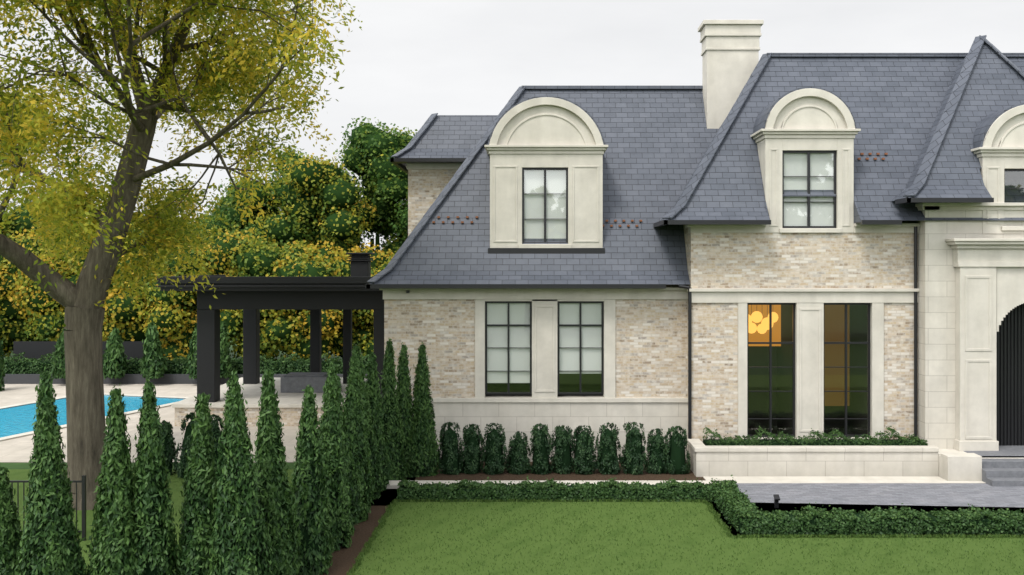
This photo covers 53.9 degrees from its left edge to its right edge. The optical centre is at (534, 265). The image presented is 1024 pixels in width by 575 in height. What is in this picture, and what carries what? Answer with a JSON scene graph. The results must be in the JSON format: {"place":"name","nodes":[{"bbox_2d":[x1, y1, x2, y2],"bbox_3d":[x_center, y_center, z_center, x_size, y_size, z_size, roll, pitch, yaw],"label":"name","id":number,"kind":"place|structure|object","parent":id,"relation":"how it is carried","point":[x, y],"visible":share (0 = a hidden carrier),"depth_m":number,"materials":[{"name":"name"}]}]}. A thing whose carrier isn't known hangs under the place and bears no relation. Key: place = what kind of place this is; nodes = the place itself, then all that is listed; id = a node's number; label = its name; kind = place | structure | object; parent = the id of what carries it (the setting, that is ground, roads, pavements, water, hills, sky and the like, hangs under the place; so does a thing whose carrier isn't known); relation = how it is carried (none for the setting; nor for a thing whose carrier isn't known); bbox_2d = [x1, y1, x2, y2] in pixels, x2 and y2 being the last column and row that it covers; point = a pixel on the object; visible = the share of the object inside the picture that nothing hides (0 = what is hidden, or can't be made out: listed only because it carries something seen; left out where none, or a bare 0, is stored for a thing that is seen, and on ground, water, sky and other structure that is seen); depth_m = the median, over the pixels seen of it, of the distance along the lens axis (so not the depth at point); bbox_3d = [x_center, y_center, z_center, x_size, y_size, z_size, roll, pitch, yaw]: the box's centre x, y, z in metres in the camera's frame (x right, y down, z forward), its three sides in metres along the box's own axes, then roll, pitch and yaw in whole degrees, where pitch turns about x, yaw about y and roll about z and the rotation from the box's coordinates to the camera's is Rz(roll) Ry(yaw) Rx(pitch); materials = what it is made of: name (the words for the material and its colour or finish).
{"place":"outdoors","nodes":[
{"label":"outdoors","id":0,"kind":"place"},
{"bbox_2d":[7,469,294,574],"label":"lawn","id":1,"kind":"structure","parent":0,"point":[175,486],"depth_m":21.92,"materials":[{"name":"green plant"}]},
{"bbox_2d":[10,475,85,540],"bbox_3d":[-11.224,4.575,18.900,5.568,1.250,0.060,0,0,0],"label":"iron fence","id":2,"kind":"object","parent":1,"relation":"on","point":[83,482],"visible":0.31,"depth_m":18.89,"materials":[{"name":"black metal"}]},
{"bbox_2d":[0,338,366,468],"bbox_3d":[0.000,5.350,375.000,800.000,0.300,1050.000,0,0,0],"label":"ground sheet","id":3,"kind":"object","parent":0,"point":[26,465],"depth_m":26.26,"materials":[{"name":"green plant"}]},
{"bbox_2d":[0,322,232,390],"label":"conical evergreen trees","id":4,"kind":"object","parent":3,"relation":"on","point":[115,349],"visible":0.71,"depth_m":43.23,"materials":[{"name":"green plant"}]},
{"bbox_2d":[0,384,298,462],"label":"pool deck","id":5,"kind":"structure","parent":3,"relation":"on","point":[17,450],"depth_m":32.73,"materials":[{"name":"stone"}]},
{"bbox_2d":[13,341,143,360],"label":"fence","id":6,"kind":"object","parent":5,"relation":"on","point":[38,349],"visible":0.14,"depth_m":46.30,"materials":[{"name":"black paint"}]},
{"bbox_2d":[0,395,183,437],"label":"pool water","id":7,"kind":"structure","parent":5,"relation":"on","point":[16,420],"depth_m":35.13,"materials":[{"name":"blue liquid"}]},
{"bbox_2d":[0,393,188,440],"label":"pool coping","id":8,"kind":"object","parent":5,"relation":"on","point":[62,426],"visible":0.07,"depth_m":36.62,"materials":[{"name":"white stone"}]},
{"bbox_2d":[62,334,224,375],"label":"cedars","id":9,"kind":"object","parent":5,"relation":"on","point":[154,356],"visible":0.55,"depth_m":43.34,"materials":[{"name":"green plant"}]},
{"bbox_2d":[2,374,366,383],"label":"planter wall","id":10,"kind":"structure","parent":5,"relation":"on","point":[125,379],"depth_m":43.90,"materials":[{"name":"grey"}]},
{"bbox_2d":[1,351,369,373],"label":"hedge","id":11,"kind":"object","parent":5,"relation":"on","point":[131,365],"depth_m":44.36,"materials":[{"name":"green plant"}]},
{"bbox_2d":[175,408,323,425],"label":"stone wall","id":12,"kind":"structure","parent":5,"relation":"on","point":[290,416],"depth_m":32.40,"materials":[{"name":"beige stone"}]},
{"bbox_2d":[171,377,366,407],"bbox_3d":[-7.790,4.520,36.160,7.780,0.120,7.680,0,0,0],"label":"terrace cap stone","id":13,"kind":"object","parent":12,"relation":"on","point":[251,393],"visible":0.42,"depth_m":33.68,"materials":[{"name":"beige stone"}]},
{"bbox_2d":[155,253,383,401],"bbox_3d":[-7.980,2.000,35.435,8.160,4.920,6.930,0,0,0],"label":"pergola","id":14,"kind":"object","parent":12,"relation":"on","point":[251,297],"visible":0.63,"depth_m":32.72,"materials":[{"name":"black paint"}]},
{"bbox_2d":[281,372,327,392],"bbox_3d":[-8.100,4.160,35.800,1.600,0.600,1.200,0,0,0],"label":"fire table","id":15,"kind":"object","parent":12,"relation":"on","point":[294,382],"visible":0.71,"depth_m":35.20,"materials":[{"name":"stone"}]},
{"bbox_2d":[0,0,312,509],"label":"locust trunk and limbs","id":16,"kind":"object","parent":3,"relation":"on","point":[83,322],"visible":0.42,"depth_m":21.35,"materials":[{"name":"brown plant"}]},
{"bbox_2d":[0,0,362,330],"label":"locust leaves","id":17,"kind":"object","parent":16,"relation":"on","point":[243,77],"visible":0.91,"depth_m":20.29,"materials":[{"name":"green plant"}]},
{"bbox_2d":[0,116,417,360],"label":"shade tree","id":18,"kind":"object","parent":3,"relation":"on","point":[311,270],"visible":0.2,"depth_m":48.73,"materials":[{"name":"green plant"}]},
{"bbox_2d":[320,462,704,574],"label":"mulch beds","id":19,"kind":"object","parent":3,"relation":"on","point":[343,558],"visible":0.06,"depth_m":24.36,"materials":[{"name":"brown soil"}]},
{"bbox_2d":[3,367,432,574],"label":"cedars","id":20,"kind":"object","parent":19,"relation":"on","point":[306,536],"visible":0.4,"depth_m":16.76,"materials":[{"name":"green plant"}]},
{"bbox_2d":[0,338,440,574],"bbox_3d":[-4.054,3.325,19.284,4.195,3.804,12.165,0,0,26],"label":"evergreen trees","id":21,"kind":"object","parent":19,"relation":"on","point":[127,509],"visible":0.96,"depth_m":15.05,"materials":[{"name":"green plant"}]},
{"bbox_2d":[160,421,685,477],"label":"yews","id":22,"kind":"object","parent":19,"relation":"on","point":[676,454],"visible":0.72,"depth_m":24.98,"materials":[{"name":"green plant"}]},
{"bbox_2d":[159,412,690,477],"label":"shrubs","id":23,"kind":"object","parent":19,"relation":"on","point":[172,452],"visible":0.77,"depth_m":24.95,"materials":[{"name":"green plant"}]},
{"bbox_2d":[397,426,1023,535],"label":"boxwood hedge","id":24,"kind":"object","parent":19,"relation":"on","point":[721,494],"visible":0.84,"depth_m":21.92,"materials":[{"name":"green plant"}]},
{"bbox_2d":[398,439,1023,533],"bbox_3d":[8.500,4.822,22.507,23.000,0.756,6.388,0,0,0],"label":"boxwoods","id":25,"kind":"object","parent":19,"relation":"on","point":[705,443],"visible":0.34,"depth_m":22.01,"materials":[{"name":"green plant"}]},
{"bbox_2d":[386,476,984,488],"bbox_3d":[18.200,5.175,22.330,43.600,0.150,4.660,0,0,0],"label":"stone border","id":26,"kind":"object","parent":3,"relation":"on","point":[823,479],"visible":0.43,"depth_m":24.05,"materials":[{"name":"stone"}]},
{"bbox_2d":[366,151,1023,445],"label":"window frames","id":27,"kind":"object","parent":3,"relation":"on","point":[1010,382],"visible":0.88,"depth_m":26.03,"materials":[{"name":"black metal"}]},
{"bbox_2d":[370,41,1023,284],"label":"roof slate","id":28,"kind":"object","parent":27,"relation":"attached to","point":[658,142],"visible":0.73,"depth_m":27.29,"materials":[{"name":"grey stone"}]},
{"bbox_2d":[432,153,887,226],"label":"snow guards","id":29,"kind":"object","parent":28,"relation":"on","point":[641,220],"visible":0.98,"depth_m":27.30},
{"bbox_2d":[367,35,1023,282],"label":"roof hip caps","id":30,"kind":"object","parent":28,"relation":"on","point":[979,135],"visible":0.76,"depth_m":27.24,"materials":[{"name":"grey metal"}]},
{"bbox_2d":[748,305,780,345],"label":"interior wall","id":31,"kind":"structure","parent":27,"relation":"attached to","point":[756,336],"depth_m":28.60,"materials":[{"name":"orange paint"}]},
{"bbox_2d":[824,305,849,405],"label":"lit wall","id":32,"kind":"structure","parent":27,"relation":"attached to","point":[834,331],"depth_m":28.60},
{"bbox_2d":[997,267,1023,331],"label":"door surround","id":33,"kind":"object","parent":27,"relation":"attached to","point":[1010,288],"visible":0.65,"depth_m":25.26,"materials":[{"name":"stone"}]},
{"bbox_2d":[736,483,1023,506],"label":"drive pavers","id":34,"kind":"object","parent":3,"relation":"on","point":[956,494],"depth_m":22.83,"materials":[{"name":"grey stone"}]},
{"bbox_2d":[964,446,1023,485],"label":"entry steps","id":35,"kind":"structure","parent":34,"relation":"on","point":[1002,472],"depth_m":24.22,"materials":[{"name":"stone"}]},
{"bbox_2d":[0,0,1023,249],"label":"sky","id":36,"kind":"structure","parent":0,"point":[410,61],"materials":[{"name":"white"}]},
{"bbox_2d":[384,169,917,440],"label":"brick house walls","id":37,"kind":"structure","parent":0,"point":[651,348],"depth_m":26.00,"materials":[{"name":"beige brick"}]},
{"bbox_2d":[487,153,832,382],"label":"window blinds","id":38,"kind":"object","parent":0,"point":[795,207],"visible":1,"depth_m":26.77,"materials":[{"name":"white fabric"}]},
{"bbox_2d":[485,305,866,434],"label":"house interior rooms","id":39,"kind":"object","parent":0,"point":[758,402],"visible":0.09,"depth_m":28.81,"materials":[{"name":"black"}]},
{"bbox_2d":[346,498,1023,574],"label":"front lawn","id":40,"kind":"structure","parent":0,"point":[498,548],"depth_m":18.44,"materials":[{"name":"green plant"}]},
{"bbox_2d":[773,494,779,507],"bbox_3d":[5.140,5.040,21.360,0.110,0.320,0.160,0,0,0],"label":"landscape light","id":41,"kind":"object","parent":40,"relation":"on","point":[776,500],"visible":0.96,"depth_m":21.36,"materials":[{"name":"black metal"}]},
{"bbox_2d":[379,20,1023,480],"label":"stone trim","id":42,"kind":"structure","parent":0,"point":[545,132],"depth_m":25.98,"materials":[{"name":"beige stone"}]},
{"bbox_2d":[412,210,1023,461],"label":"house ashlar walls","id":43,"kind":"structure","parent":0,"point":[936,349],"depth_m":25.61,"materials":[{"name":"beige stone"}]},
{"bbox_2d":[748,311,777,333],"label":"pendant globes","id":44,"kind":"object","parent":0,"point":[757,317],"visible":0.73,"depth_m":27.16,"materials":[{"name":"yellow glass"}]},
{"bbox_2d":[687,438,938,476],"bbox_3d":[6.910,4.835,25.295,5.980,0.730,1.350,0,0,0],"label":"stone planter","id":45,"kind":"object","parent":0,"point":[814,460],"visible":0.91,"depth_m":24.66,"materials":[{"name":"stone"}]}
]}

